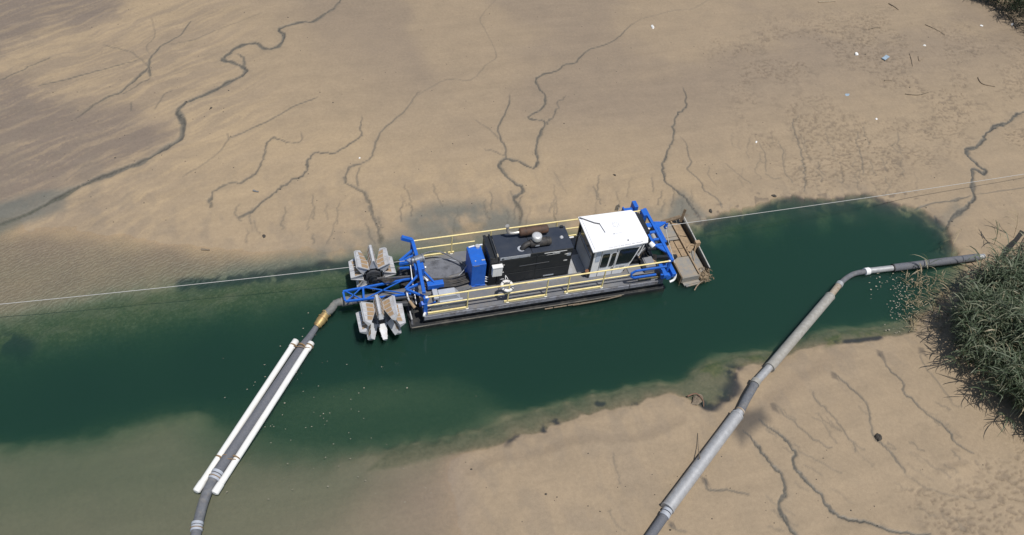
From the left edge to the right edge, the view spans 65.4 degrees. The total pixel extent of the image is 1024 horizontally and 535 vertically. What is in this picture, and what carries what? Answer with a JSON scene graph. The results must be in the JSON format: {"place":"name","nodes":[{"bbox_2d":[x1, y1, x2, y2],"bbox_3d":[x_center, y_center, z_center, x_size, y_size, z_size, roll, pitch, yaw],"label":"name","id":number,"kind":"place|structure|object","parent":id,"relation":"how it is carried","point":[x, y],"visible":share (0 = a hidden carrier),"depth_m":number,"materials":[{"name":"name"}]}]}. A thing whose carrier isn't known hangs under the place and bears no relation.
{"place":"outdoors","nodes":[
{"label":"outdoors","id":0,"kind":"place"},
{"bbox_2d":[0,0,1023,534],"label":"mud flat","id":1,"kind":"structure","parent":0,"point":[122,412],"depth_m":35.04,"materials":[{"name":"beige soil"}]},
{"bbox_2d":[43,3,1016,531],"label":"mud crumbs","id":2,"kind":"object","parent":1,"relation":"on","point":[471,203],"visible":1,"depth_m":37.39,"materials":[{"name":"brown soil"}]},
{"bbox_2d":[691,394,702,404],"bbox_3d":[7.066,5.071,30.475,0.375,0.190,0.685,25,50,15],"label":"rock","id":3,"kind":"object","parent":1,"relation":"on","point":[697,400],"visible":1,"depth_m":30.41,"materials":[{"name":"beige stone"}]},
{"bbox_2d":[687,393,703,406],"bbox_3d":[7.067,4.987,30.462,0.741,0.174,0.318,28,51,17],"label":"root","id":4,"kind":"object","parent":3,"relation":"on","point":[698,395],"visible":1,"depth_m":30.47,"materials":[{"name":"brown wood"}]},
{"bbox_2d":[875,433,881,440],"bbox_3d":[13.729,6.348,29.898,0.233,0.188,0.386,7,48,-1],"label":"mud clod","id":5,"kind":"object","parent":1,"relation":"on","point":[878,436],"visible":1,"depth_m":29.84,"materials":[{"name":"soil"}]},
{"bbox_2d":[920,293,949,317],"bbox_3d":[17.639,1.808,33.458,1.041,1.686,1.366,-21,54,-23],"label":"reed plant","id":6,"kind":"object","parent":1,"relation":"on","point":[934,306],"visible":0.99,"depth_m":33.38,"materials":[{"name":"green plant"}]},
{"bbox_2d":[936,283,956,297],"bbox_3d":[18.713,1.210,34.386,1.398,1.432,0.428,-1,49,-7],"label":"reed plant","id":7,"kind":"object","parent":1,"relation":"on","point":[946,289],"visible":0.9,"depth_m":34.23,"materials":[{"name":"plant"}]},
{"bbox_2d":[939,355,963,370],"bbox_3d":[17.457,3.845,31.748,1.513,1.176,0.533,-4,49,-10],"label":"reed plant","id":8,"kind":"object","parent":1,"relation":"on","point":[952,362],"visible":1,"depth_m":31.66,"materials":[{"name":"green plant"}]},
{"bbox_2d":[942,231,1023,419],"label":"reed bed","id":9,"kind":"object","parent":1,"relation":"on","point":[985,306],"visible":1,"depth_m":31.98,"materials":[{"name":"green plant"}]},
{"bbox_2d":[970,381,1003,404],"bbox_3d":[18.043,4.835,30.725,1.207,1.383,1.191,30,52,19],"label":"reed plant","id":10,"kind":"object","parent":1,"relation":"on","point":[984,393],"visible":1,"depth_m":30.64,"materials":[{"name":"green plant"}]},
{"bbox_2d":[992,222,1005,243],"bbox_3d":[22.461,-1.536,37.318,0.886,1.061,1.195,-8,50,-14],"label":"reed plant","id":11,"kind":"object","parent":1,"relation":"on","point":[997,233],"visible":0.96,"depth_m":37.15,"materials":[{"name":"beige plant"}]},
{"bbox_2d":[987,0,1023,28],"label":"reed bed","id":12,"kind":"object","parent":1,"relation":"on","point":[1020,2],"visible":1,"depth_m":51.46,"materials":[{"name":"green plant"}]},
{"bbox_2d":[998,412,1020,433],"bbox_3d":[18.604,5.952,30.029,0.813,0.966,1.522,19,49,10],"label":"reed plant","id":13,"kind":"object","parent":1,"relation":"on","point":[1006,422],"visible":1,"depth_m":29.95,"materials":[{"name":"green plant"}]},
{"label":"water","id":14,"kind":"structure","parent":0,"visible":0},
{"bbox_2d":[190,298,341,534],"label":"discharge line","id":15,"kind":"object","parent":14,"relation":"on","point":[225,461],"visible":1,"depth_m":28.03,"materials":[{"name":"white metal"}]},
{"bbox_2d":[224,328,451,502],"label":"drifting specks","id":16,"kind":"object","parent":14,"relation":"on","point":[323,418],"visible":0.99,"depth_m":28.72,"materials":[{"name":"green"}]},
{"bbox_2d":[341,201,713,340],"bbox_3d":[0.919,-0.308,32.892,15.863,3.594,4.208,-8,50,-14],"label":"dredge","id":17,"kind":"object","parent":14,"relation":"on","point":[603,260],"visible":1,"depth_m":32.43,"materials":[{"name":"multicoloured metal"}]},
{"bbox_2d":[4,261,401,303],"bbox_3d":[-20.754,1.394,28.955,33.635,0.646,0.019,-5,49,-11],"label":"traverse cable","id":18,"kind":"object","parent":17,"relation":"attached to","point":[185,285],"visible":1,"depth_m":30.56,"materials":[{"name":"metal"}]},
{"bbox_2d":[500,275,513,291],"bbox_3d":[-0.202,0.651,31.525,0.550,0.184,0.695,-6,63,-17],"label":"life ring","id":19,"kind":"object","parent":17,"relation":"hanging from","point":[503,282],"visible":0.96,"depth_m":31.48,"materials":[{"name":"white plastic"}]},
{"bbox_2d":[668,174,1022,225],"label":"traverse cable","id":20,"kind":"object","parent":17,"relation":"attached to","point":[841,201],"visible":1,"depth_m":37.28,"materials":[{"name":"metal"}]},
{"bbox_2d":[645,254,985,534],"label":"shore pipeline","id":21,"kind":"object","parent":14,"relation":"on","point":[694,472],"visible":0.99,"depth_m":30.69,"materials":[{"name":"metal"}]},
{"bbox_2d":[869,271,929,294],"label":"floating flakes","id":22,"kind":"object","parent":14,"relation":"on","point":[895,283],"visible":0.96,"depth_m":35.64,"materials":[{"name":"grey"}]},
{"bbox_2d":[884,272,924,332],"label":"floating flakes","id":23,"kind":"object","parent":14,"relation":"on","point":[899,304],"visible":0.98,"depth_m":34.78,"materials":[{"name":"grey"}]},
{"bbox_2d":[913,264,930,285],"bbox_3d":[18.147,0.470,35.443,1.319,0.970,0.879,-41,64,-34],"label":"reed plant","id":24,"kind":"object","parent":14,"relation":"in","point":[920,275],"visible":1,"depth_m":35.43,"materials":[{"name":"plant"}]},
{"bbox_2d":[900,269,952,333],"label":"reed litter","id":25,"kind":"object","parent":14,"relation":"on","point":[916,316],"visible":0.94,"depth_m":34.86,"materials":[{"name":"plant"}]},
{"bbox_2d":[913,254,941,274],"bbox_3d":[18.445,-0.131,35.842,1.413,1.219,0.989,26,51,15],"label":"reed plant","id":26,"kind":"object","parent":14,"relation":"in","point":[927,267],"visible":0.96,"depth_m":35.60,"materials":[{"name":"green plant"}]}
]}

